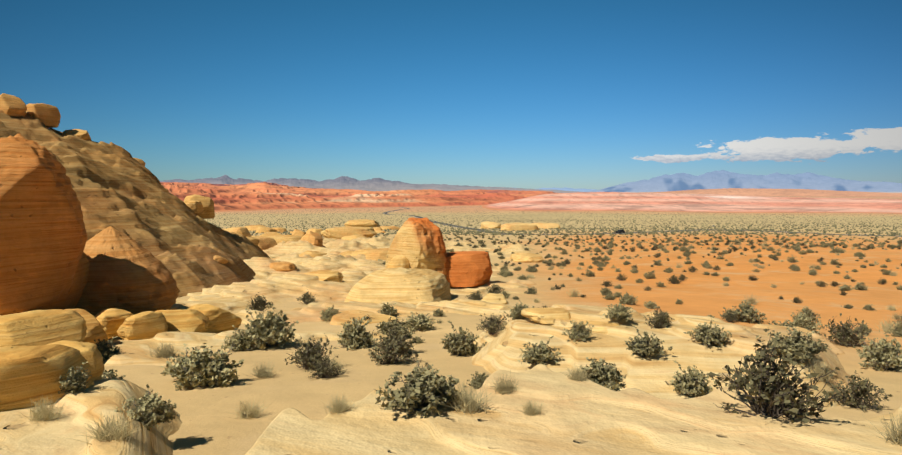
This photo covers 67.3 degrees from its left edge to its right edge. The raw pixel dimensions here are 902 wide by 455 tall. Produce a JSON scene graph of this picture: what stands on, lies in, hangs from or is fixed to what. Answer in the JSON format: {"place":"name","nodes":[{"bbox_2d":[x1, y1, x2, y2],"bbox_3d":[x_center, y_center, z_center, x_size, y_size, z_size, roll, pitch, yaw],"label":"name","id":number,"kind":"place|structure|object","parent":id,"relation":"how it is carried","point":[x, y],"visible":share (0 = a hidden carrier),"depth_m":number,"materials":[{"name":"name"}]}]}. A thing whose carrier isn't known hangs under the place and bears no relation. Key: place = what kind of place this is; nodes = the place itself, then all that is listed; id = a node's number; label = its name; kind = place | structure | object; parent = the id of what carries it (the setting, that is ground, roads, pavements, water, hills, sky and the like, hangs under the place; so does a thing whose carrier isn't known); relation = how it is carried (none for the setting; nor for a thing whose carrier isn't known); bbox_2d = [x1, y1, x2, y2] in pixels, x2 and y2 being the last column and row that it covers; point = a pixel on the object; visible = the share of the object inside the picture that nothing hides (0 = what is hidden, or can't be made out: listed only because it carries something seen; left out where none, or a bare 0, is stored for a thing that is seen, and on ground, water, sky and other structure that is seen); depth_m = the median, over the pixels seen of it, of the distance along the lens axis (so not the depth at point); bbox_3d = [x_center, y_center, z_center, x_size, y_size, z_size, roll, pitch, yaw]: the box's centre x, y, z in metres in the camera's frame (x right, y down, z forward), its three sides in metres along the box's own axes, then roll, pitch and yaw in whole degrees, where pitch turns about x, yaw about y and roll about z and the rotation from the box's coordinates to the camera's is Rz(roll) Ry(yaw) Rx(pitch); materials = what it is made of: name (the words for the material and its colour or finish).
{"place":"outdoors","nodes":[
{"label":"outdoors","id":0,"kind":"place"},
{"bbox_2d":[0,110,269,297],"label":"hill","id":1,"kind":"structure","parent":0,"point":[119,188],"depth_m":43.52,"materials":[{"name":"stone"}]},
{"bbox_2d":[0,93,258,245],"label":"boulders","id":2,"kind":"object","parent":1,"relation":"on","point":[48,115],"depth_m":46.80,"materials":[{"name":"stone"}]},
{"bbox_2d":[160,175,578,192],"bbox_3d":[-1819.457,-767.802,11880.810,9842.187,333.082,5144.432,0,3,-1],"label":"grey mountains","id":3,"kind":"structure","parent":0,"point":[372,184],"depth_m":11214.30,"materials":[{"name":"grey stone"}]},
{"bbox_2d":[0,0,901,189],"label":"sky","id":4,"kind":"structure","parent":0,"point":[526,94],"materials":[{"name":"blue"}]},
{"bbox_2d":[102,192,901,454],"bbox_3d":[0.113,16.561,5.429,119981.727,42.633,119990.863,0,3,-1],"label":"ground","id":5,"kind":"structure","parent":0,"point":[209,425],"depth_m":36.73,"materials":[{"name":"beige sand"}]},
{"bbox_2d":[101,369,125,378],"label":"shrub","id":6,"kind":"object","parent":5,"relation":"on","point":[110,374],"visible":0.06,"depth_m":11.69,"materials":[{"name":"green plant"}]},
{"bbox_2d":[0,133,241,411],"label":"boulders","id":7,"kind":"object","parent":5,"relation":"on","point":[49,334],"visible":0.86,"depth_m":17.75,"materials":[{"name":"stone"}]},
{"bbox_2d":[145,339,180,358],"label":"grass tuft","id":8,"kind":"object","parent":5,"relation":"on","point":[168,353],"visible":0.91,"depth_m":15.44,"materials":[{"name":"beige plant"}]},
{"bbox_2d":[160,343,195,381],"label":"shrub","id":9,"kind":"object","parent":5,"relation":"on","point":[184,359],"visible":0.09,"depth_m":12.67,"materials":[{"name":"green plant"}]},
{"bbox_2d":[222,325,258,350],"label":"shrub","id":10,"kind":"object","parent":5,"relation":"on","point":[245,341],"visible":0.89,"depth_m":16.93,"materials":[{"name":"green plant"}]},
{"bbox_2d":[226,397,269,419],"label":"grass tuft","id":11,"kind":"object","parent":5,"relation":"on","point":[248,412],"visible":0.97,"depth_m":9.57,"materials":[{"name":"beige plant"}]},
{"bbox_2d":[247,292,273,310],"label":"shrub","id":12,"kind":"object","parent":5,"relation":"on","point":[261,304],"visible":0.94,"depth_m":27.07,"materials":[{"name":"green plant"}]},
{"bbox_2d":[244,361,280,378],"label":"grass tuft","id":13,"kind":"object","parent":5,"relation":"on","point":[264,373],"visible":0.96,"depth_m":12.81,"materials":[{"name":"beige plant"}]},
{"bbox_2d":[244,305,298,349],"bbox_3d":[-4.704,2.557,17.511,1.443,1.082,1.521,5,4,24],"label":"shrub","id":14,"kind":"object","parent":5,"relation":"on","point":[270,330],"visible":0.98,"depth_m":17.41,"materials":[{"name":"green plant"}]},
{"bbox_2d":[296,289,317,303],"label":"shrub","id":15,"kind":"object","parent":5,"relation":"on","point":[305,298],"visible":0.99,"depth_m":30.86,"materials":[{"name":"green plant"}]},
{"bbox_2d":[283,335,337,370],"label":"shrub","id":16,"kind":"object","parent":5,"relation":"on","point":[309,357],"visible":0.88,"depth_m":13.56,"materials":[{"name":"green plant"}]},
{"bbox_2d":[305,356,343,378],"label":"shrub","id":17,"kind":"object","parent":5,"relation":"on","point":[321,369],"visible":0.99,"depth_m":12.69,"materials":[{"name":"green plant"}]},
{"bbox_2d":[319,307,341,320],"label":"shrub","id":18,"kind":"object","parent":5,"relation":"on","point":[329,313],"visible":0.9,"depth_m":24.09,"materials":[{"name":"green plant"}]},
{"bbox_2d":[318,357,352,373],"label":"shrub","id":19,"kind":"object","parent":5,"relation":"on","point":[338,365],"visible":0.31,"depth_m":13.06,"materials":[{"name":"green plant"}]},
{"bbox_2d":[377,302,396,315],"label":"shrub","id":20,"kind":"object","parent":5,"relation":"on","point":[387,309],"visible":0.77,"depth_m":24.08,"materials":[{"name":"green plant"}]},
{"bbox_2d":[364,331,414,364],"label":"shrub","id":21,"kind":"object","parent":5,"relation":"on","point":[389,354],"visible":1,"depth_m":14.01,"materials":[{"name":"green plant"}]},
{"bbox_2d":[376,317,407,333],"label":"shrub","id":22,"kind":"object","parent":5,"relation":"on","point":[381,327],"visible":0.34,"depth_m":20.02,"materials":[{"name":"green plant"}]},
{"bbox_2d":[213,219,619,333],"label":"rock outcrops","id":23,"kind":"object","parent":5,"relation":"on","point":[273,237],"visible":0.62,"depth_m":95.95,"materials":[{"name":"stone"}]},
{"bbox_2d":[330,267,513,324],"bbox_3d":[-0.992,3.520,28.837,7.540,3.038,13.769,0,3,-1],"label":"dome rock","id":24,"kind":"object","parent":5,"relation":"on","point":[416,286],"visible":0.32,"depth_m":28.96,"materials":[{"name":"stone"}]},
{"bbox_2d":[433,308,444,316],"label":"shrub","id":25,"kind":"object","parent":5,"relation":"on","point":[438,313],"visible":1,"depth_m":23.71,"materials":[{"name":"green plant"}]},
{"bbox_2d":[0,236,901,454],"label":"rock slabs","id":26,"kind":"object","parent":5,"relation":"on","point":[646,410],"visible":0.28,"depth_m":7.16,"materials":[{"name":"stone"}]},
{"bbox_2d":[17,395,73,424],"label":"grass tuft","id":27,"kind":"object","parent":26,"relation":"on","point":[45,412],"visible":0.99,"depth_m":7.89,"materials":[{"name":"beige plant"}]},
{"bbox_2d":[58,361,91,393],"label":"shrub","id":28,"kind":"object","parent":26,"relation":"on","point":[76,383],"visible":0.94,"depth_m":8.70,"materials":[{"name":"green plant"}]},
{"bbox_2d":[57,410,148,445],"bbox_3d":[-3.552,2.034,6.980,0.862,0.319,0.559,-1,2,-26],"label":"grass tuft","id":29,"kind":"object","parent":26,"relation":"on","point":[109,433],"visible":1,"depth_m":6.96,"materials":[{"name":"beige plant"}]},
{"bbox_2d":[94,336,120,361],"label":"shrub","id":30,"kind":"object","parent":26,"relation":"on","point":[108,351],"visible":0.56,"depth_m":15.24,"materials":[{"name":"green plant"}]},
{"bbox_2d":[74,226,179,315],"bbox_3d":[-12.286,1.622,24.503,4.772,3.336,4.691,0,3,-1],"label":"boulder","id":31,"kind":"object","parent":26,"relation":"on","point":[130,274],"visible":0.7,"depth_m":23.30,"materials":[{"name":"stone"}]},
{"bbox_2d":[114,384,181,430],"bbox_3d":[-3.605,2.133,8.016,0.699,0.478,0.619,1,2,4],"label":"shrub","id":32,"kind":"object","parent":26,"relation":"on","point":[153,409],"visible":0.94,"depth_m":7.94,"materials":[{"name":"green plant"}]},
{"bbox_2d":[164,339,243,390],"bbox_3d":[-4.396,2.458,12.116,1.370,0.860,1.083,-3,6,-16],"label":"shrub","id":33,"kind":"object","parent":26,"relation":"on","point":[202,369],"visible":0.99,"depth_m":11.91,"materials":[{"name":"green plant"}]},
{"bbox_2d":[321,392,359,414],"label":"grass tuft","id":34,"kind":"object","parent":26,"relation":"on","point":[338,408],"visible":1,"depth_m":5.34,"materials":[{"name":"beige plant"}]},
{"bbox_2d":[333,315,377,350],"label":"shrub","id":35,"kind":"object","parent":26,"relation":"on","point":[357,335],"visible":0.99,"depth_m":16.83,"materials":[{"name":"green plant"}]},
{"bbox_2d":[381,323,414,338],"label":"shrub","id":36,"kind":"object","parent":26,"relation":"on","point":[401,327],"visible":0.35,"depth_m":18.44,"materials":[{"name":"green plant"}]},
{"bbox_2d":[376,317,421,354],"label":"shrub","id":37,"kind":"object","parent":26,"relation":"on","point":[394,331],"visible":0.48,"depth_m":15.50,"materials":[{"name":"green plant"}]},
{"bbox_2d":[401,312,435,331],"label":"shrub","id":38,"kind":"object","parent":26,"relation":"on","point":[421,322],"visible":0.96,"depth_m":21.02,"materials":[{"name":"green plant"}]},
{"bbox_2d":[374,353,464,418],"bbox_3d":[-0.257,1.261,5.400,0.690,0.412,0.721,0,6,15],"label":"shrub","id":39,"kind":"object","parent":26,"relation":"on","point":[425,389],"visible":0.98,"depth_m":5.29,"materials":[{"name":"green plant"}]},
{"bbox_2d":[385,217,492,286],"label":"boulder","id":40,"kind":"object","parent":26,"relation":"on","point":[418,243],"visible":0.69,"depth_m":40.01,"materials":[{"name":"stone"}]},
{"bbox_2d":[441,321,486,355],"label":"shrub","id":41,"kind":"object","parent":26,"relation":"on","point":[461,344],"visible":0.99,"depth_m":15.09,"materials":[{"name":"green plant"}]},
{"bbox_2d":[444,381,494,414],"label":"grass tuft","id":42,"kind":"object","parent":26,"relation":"on","point":[465,407],"visible":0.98,"depth_m":5.32,"materials":[{"name":"beige plant"}]},
{"bbox_2d":[476,313,508,334],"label":"shrub","id":43,"kind":"object","parent":26,"relation":"on","point":[491,325],"visible":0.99,"depth_m":15.46,"materials":[{"name":"green plant"}]},
{"bbox_2d":[486,369,530,394],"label":"grass tuft","id":44,"kind":"object","parent":26,"relation":"on","point":[503,388],"visible":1,"depth_m":5.75,"materials":[{"name":"beige plant"}]},
{"bbox_2d":[504,303,528,319],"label":"shrub","id":45,"kind":"object","parent":26,"relation":"on","point":[515,313],"visible":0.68,"depth_m":16.25,"materials":[{"name":"green plant"}]},
{"bbox_2d":[516,399,545,415],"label":"grass tuft","id":46,"kind":"object","parent":26,"relation":"on","point":[531,410],"visible":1,"depth_m":5.19,"materials":[{"name":"beige plant"}]},
{"bbox_2d":[526,265,536,271],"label":"shrub","id":47,"kind":"object","parent":26,"relation":"on","point":[531,269],"visible":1,"depth_m":54.94,"materials":[{"name":"green plant"}]},
{"bbox_2d":[517,336,560,364],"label":"shrub","id":48,"kind":"object","parent":26,"relation":"on","point":[538,354],"visible":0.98,"depth_m":12.80,"materials":[{"name":"green plant"}]},
{"bbox_2d":[561,320,593,342],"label":"shrub","id":49,"kind":"object","parent":26,"relation":"on","point":[578,332],"visible":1,"depth_m":13.40,"materials":[{"name":"green plant"}]},
{"bbox_2d":[561,365,597,380],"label":"grass tuft","id":50,"kind":"object","parent":26,"relation":"on","point":[577,375],"visible":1,"depth_m":6.11,"materials":[{"name":"beige plant"}]},
{"bbox_2d":[600,299,632,321],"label":"shrub","id":51,"kind":"object","parent":26,"relation":"on","point":[616,311],"visible":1,"depth_m":14.43,"materials":[{"name":"green plant"}]},
{"bbox_2d":[619,291,637,304],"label":"shrub","id":52,"kind":"object","parent":26,"relation":"on","point":[625,297],"visible":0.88,"depth_m":29.66,"materials":[{"name":"green plant"}]},
{"bbox_2d":[624,325,673,357],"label":"shrub","id":53,"kind":"object","parent":26,"relation":"on","point":[643,346],"visible":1,"depth_m":12.36,"materials":[{"name":"green plant"}]},
{"bbox_2d":[643,307,674,328],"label":"shrub","id":54,"kind":"object","parent":26,"relation":"on","point":[660,320],"visible":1,"depth_m":14.29,"materials":[{"name":"green plant"}]},
{"bbox_2d":[669,361,719,396],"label":"shrub","id":55,"kind":"object","parent":26,"relation":"on","point":[690,383],"visible":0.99,"depth_m":11.12,"materials":[{"name":"green plant"}]},
{"bbox_2d":[683,316,731,345],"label":"shrub","id":56,"kind":"object","parent":26,"relation":"on","point":[706,335],"visible":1,"depth_m":12.77,"materials":[{"name":"green plant"}]},
{"bbox_2d":[741,293,760,304],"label":"shrub","id":57,"kind":"object","parent":26,"relation":"on","point":[752,301],"visible":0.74,"depth_m":30.84,"materials":[{"name":"green plant"}]},
{"bbox_2d":[706,329,851,423],"bbox_3d":[2.419,1.120,5.160,0.918,0.639,0.918,0,3,-3],"label":"shrub","id":58,"kind":"object","parent":26,"relation":"on","point":[766,391],"visible":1,"depth_m":5.05,"materials":[{"name":"green plant"}]},
{"bbox_2d":[755,327,831,366],"bbox_3d":[6.187,2.088,12.229,1.198,0.601,1.068,0,3,8],"label":"shrub","id":59,"kind":"object","parent":26,"relation":"on","point":[795,341],"visible":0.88,"depth_m":12.05,"materials":[{"name":"green plant"}]},
{"bbox_2d":[805,358,840,380],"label":"shrub","id":60,"kind":"object","parent":26,"relation":"on","point":[819,369],"visible":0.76,"depth_m":11.71,"materials":[{"name":"green plant"}]},
{"bbox_2d":[851,282,867,289],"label":"shrub","id":61,"kind":"object","parent":26,"relation":"on","point":[859,285],"visible":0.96,"depth_m":40.89,"materials":[{"name":"green plant"}]},
{"bbox_2d":[862,413,901,445],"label":"grass tuft","id":62,"kind":"object","parent":26,"relation":"on","point":[894,438],"visible":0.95,"depth_m":4.51,"materials":[{"name":"beige plant"}]},
{"bbox_2d":[887,321,901,336],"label":"shrub","id":63,"kind":"object","parent":26,"relation":"on","point":[897,331],"visible":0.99,"depth_m":20.69,"materials":[{"name":"green plant"}]},
{"bbox_2d":[465,288,482,299],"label":"shrub","id":64,"kind":"object","parent":5,"relation":"on","point":[476,296],"visible":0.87,"depth_m":30.51,"materials":[{"name":"green plant"}]},
{"bbox_2d":[463,371,488,388],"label":"shrub","id":65,"kind":"object","parent":5,"relation":"on","point":[479,380],"visible":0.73,"depth_m":11.63,"materials":[{"name":"green plant"}]},
{"bbox_2d":[485,282,504,293],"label":"shrub","id":66,"kind":"object","parent":5,"relation":"on","point":[496,289],"visible":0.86,"depth_m":33.23,"materials":[{"name":"green plant"}]},
{"bbox_2d":[517,274,528,279],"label":"shrub","id":67,"kind":"object","parent":5,"relation":"on","point":[522,277],"visible":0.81,"depth_m":45.08,"materials":[{"name":"green plant"}]},
{"bbox_2d":[524,286,536,293],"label":"shrub","id":68,"kind":"object","parent":5,"relation":"on","point":[531,290],"visible":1,"depth_m":35.49,"materials":[{"name":"green plant"}]},
{"bbox_2d":[160,182,901,213],"bbox_3d":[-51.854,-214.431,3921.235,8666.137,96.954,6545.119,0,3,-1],"label":"red rock hills","id":69,"kind":"structure","parent":5,"relation":"on","point":[260,196],"depth_m":1577.11,"materials":[{"name":"red stone"}]},
{"bbox_2d":[207,207,901,237],"bbox_3d":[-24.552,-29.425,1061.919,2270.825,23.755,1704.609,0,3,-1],"label":"desert plain","id":70,"kind":"structure","parent":5,"relation":"on","point":[638,231],"depth_m":399.54,"materials":[{"name":"beige sand"}]},
{"bbox_2d":[566,288,581,296],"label":"grass tuft","id":71,"kind":"object","parent":5,"relation":"on","point":[574,294],"visible":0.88,"depth_m":34.51,"materials":[{"name":"beige plant"}]},
{"bbox_2d":[585,271,595,276],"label":"shrub","id":72,"kind":"object","parent":5,"relation":"on","point":[590,274],"visible":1,"depth_m":52.06,"materials":[{"name":"green plant"}]},
{"bbox_2d":[595,261,607,266],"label":"shrub","id":73,"kind":"object","parent":5,"relation":"on","point":[601,264],"visible":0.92,"depth_m":64.74,"materials":[{"name":"green plant"}]},
{"bbox_2d":[579,357,625,389],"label":"shrub","id":74,"kind":"object","parent":5,"relation":"on","point":[607,376],"visible":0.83,"depth_m":11.60,"materials":[{"name":"green plant"}]},
{"bbox_2d":[600,287,612,295],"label":"shrub","id":75,"kind":"object","parent":5,"relation":"on","point":[605,291],"visible":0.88,"depth_m":35.61,"materials":[{"name":"green plant"}]},
{"bbox_2d":[600,280,613,286],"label":"shrub","id":76,"kind":"object","parent":5,"relation":"on","point":[606,284],"visible":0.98,"depth_m":41.15,"materials":[{"name":"green plant"}]},
{"bbox_2d":[602,292,615,299],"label":"shrub","id":77,"kind":"object","parent":5,"relation":"on","point":[609,297],"visible":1,"depth_m":31.80,"materials":[{"name":"green plant"}]},
{"bbox_2d":[615,274,627,280],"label":"shrub","id":78,"kind":"object","parent":5,"relation":"on","point":[620,278],"visible":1,"depth_m":47.06,"materials":[{"name":"green plant"}]},
{"bbox_2d":[643,271,655,278],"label":"shrub","id":79,"kind":"object","parent":5,"relation":"on","point":[650,275],"visible":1,"depth_m":49.25,"materials":[{"name":"green plant"}]},
{"bbox_2d":[644,300,659,308],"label":"shrub","id":80,"kind":"object","parent":5,"relation":"on","point":[650,305],"visible":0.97,"depth_m":28.14,"materials":[{"name":"green plant"}]},
{"bbox_2d":[667,274,681,283],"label":"shrub","id":81,"kind":"object","parent":5,"relation":"on","point":[674,279],"visible":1,"depth_m":44.03,"materials":[{"name":"green plant"}]},
{"bbox_2d":[678,274,687,280],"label":"shrub","id":82,"kind":"object","parent":5,"relation":"on","point":[682,277],"visible":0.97,"depth_m":46.35,"materials":[{"name":"green plant"}]},
{"bbox_2d":[722,310,739,322],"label":"shrub","id":83,"kind":"object","parent":5,"relation":"on","point":[730,317],"visible":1,"depth_m":24.36,"materials":[{"name":"green plant"}]},
{"bbox_2d":[723,300,766,323],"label":"shrub","id":84,"kind":"object","parent":5,"relation":"on","point":[747,313],"visible":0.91,"depth_m":24.53,"materials":[{"name":"green plant"}]},
{"bbox_2d":[748,274,758,280],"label":"shrub","id":85,"kind":"object","parent":5,"relation":"on","point":[752,278],"visible":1,"depth_m":47.62,"materials":[{"name":"green plant"}]},
{"bbox_2d":[769,319,794,326],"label":"shrub","id":86,"kind":"object","parent":5,"relation":"on","point":[782,324],"visible":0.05,"depth_m":19.21,"materials":[{"name":"green plant"}]},
{"bbox_2d":[787,256,797,262],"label":"shrub","id":87,"kind":"object","parent":5,"relation":"on","point":[791,260],"visible":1,"depth_m":67.09,"materials":[{"name":"green plant"}]},
{"bbox_2d":[792,297,803,302],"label":"shrub","id":88,"kind":"object","parent":5,"relation":"on","point":[796,300],"visible":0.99,"depth_m":32.61,"materials":[{"name":"green plant"}]},
{"bbox_2d":[785,312,822,332],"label":"shrub","id":89,"kind":"object","parent":5,"relation":"on","point":[801,320],"visible":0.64,"depth_m":20.55,"materials":[{"name":"green plant"}]},
{"bbox_2d":[792,306,820,320],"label":"shrub","id":90,"kind":"object","parent":5,"relation":"on","point":[809,312],"visible":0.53,"depth_m":25.55,"materials":[{"name":"green plant"}]},
{"bbox_2d":[808,269,816,274],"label":"shrub","id":91,"kind":"object","parent":5,"relation":"on","point":[811,272],"visible":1,"depth_m":51.99,"materials":[{"name":"green plant"}]},
{"bbox_2d":[816,280,827,286],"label":"shrub","id":92,"kind":"object","parent":5,"relation":"on","point":[821,284],"visible":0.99,"depth_m":43.48,"materials":[{"name":"green plant"}]},
{"bbox_2d":[829,259,840,264],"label":"shrub","id":93,"kind":"object","parent":5,"relation":"on","point":[834,262],"visible":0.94,"depth_m":64.51,"materials":[{"name":"green plant"}]},
{"bbox_2d":[838,284,852,290],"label":"shrub","id":94,"kind":"object","parent":5,"relation":"on","point":[845,287],"visible":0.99,"depth_m":39.59,"materials":[{"name":"green plant"}]},
{"bbox_2d":[819,313,873,347],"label":"shrub","id":95,"kind":"object","parent":5,"relation":"on","point":[845,336],"visible":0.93,"depth_m":18.39,"materials":[{"name":"green plant"}]},
{"bbox_2d":[824,370,892,411],"bbox_3d":[6.612,2.625,10.972,0.911,0.661,0.901,1,3,15],"label":"shrub","id":96,"kind":"object","parent":5,"relation":"on","point":[858,392],"visible":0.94,"depth_m":10.89,"materials":[{"name":"green plant"}]},
{"bbox_2d":[853,323,871,334],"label":"shrub","id":97,"kind":"object","parent":5,"relation":"on","point":[864,326],"visible":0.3,"depth_m":20.49,"materials":[{"name":"green plant"}]},
{"bbox_2d":[862,304,876,310],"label":"shrub","id":98,"kind":"object","parent":5,"relation":"on","point":[867,307],"visible":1,"depth_m":30.72,"materials":[{"name":"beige plant"}]},
{"bbox_2d":[856,333,901,371],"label":"shrub","id":99,"kind":"object","parent":5,"relation":"on","point":[883,357],"visible":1,"depth_m":15.16,"materials":[{"name":"green plant"}]},
{"bbox_2d":[868,317,899,332],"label":"shrub","id":100,"kind":"object","parent":5,"relation":"on","point":[885,328],"visible":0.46,"depth_m":22.11,"materials":[{"name":"beige plant"}]},
{"bbox_2d":[882,269,891,274],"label":"shrub","id":101,"kind":"object","parent":5,"relation":"on","point":[886,272],"visible":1,"depth_m":53.81,"materials":[{"name":"green plant"}]},
{"bbox_2d":[889,312,901,319],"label":"shrub","id":102,"kind":"object","parent":5,"relation":"on","point":[897,316],"visible":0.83,"depth_m":27.03,"materials":[{"name":"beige plant"}]},
{"bbox_2d":[512,187,595,191],"bbox_3d":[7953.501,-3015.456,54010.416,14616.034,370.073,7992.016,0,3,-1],"label":"mountains","id":103,"kind":"structure","parent":0,"point":[570,189],"depth_m":52711.88,"materials":[{"name":"stone"}]},
{"bbox_2d":[383,207,901,236],"bbox_3d":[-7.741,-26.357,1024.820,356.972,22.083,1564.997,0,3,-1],"label":"road","id":104,"kind":"structure","parent":0,"point":[601,233],"depth_m":317.69,"materials":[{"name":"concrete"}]},
{"bbox_2d":[586,170,901,191],"bbox_3d":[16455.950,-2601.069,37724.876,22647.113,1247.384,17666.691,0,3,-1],"label":"blue mountains","id":105,"kind":"structure","parent":0,"point":[720,179],"depth_m":34640.61,"materials":[{"name":"blue stone"}]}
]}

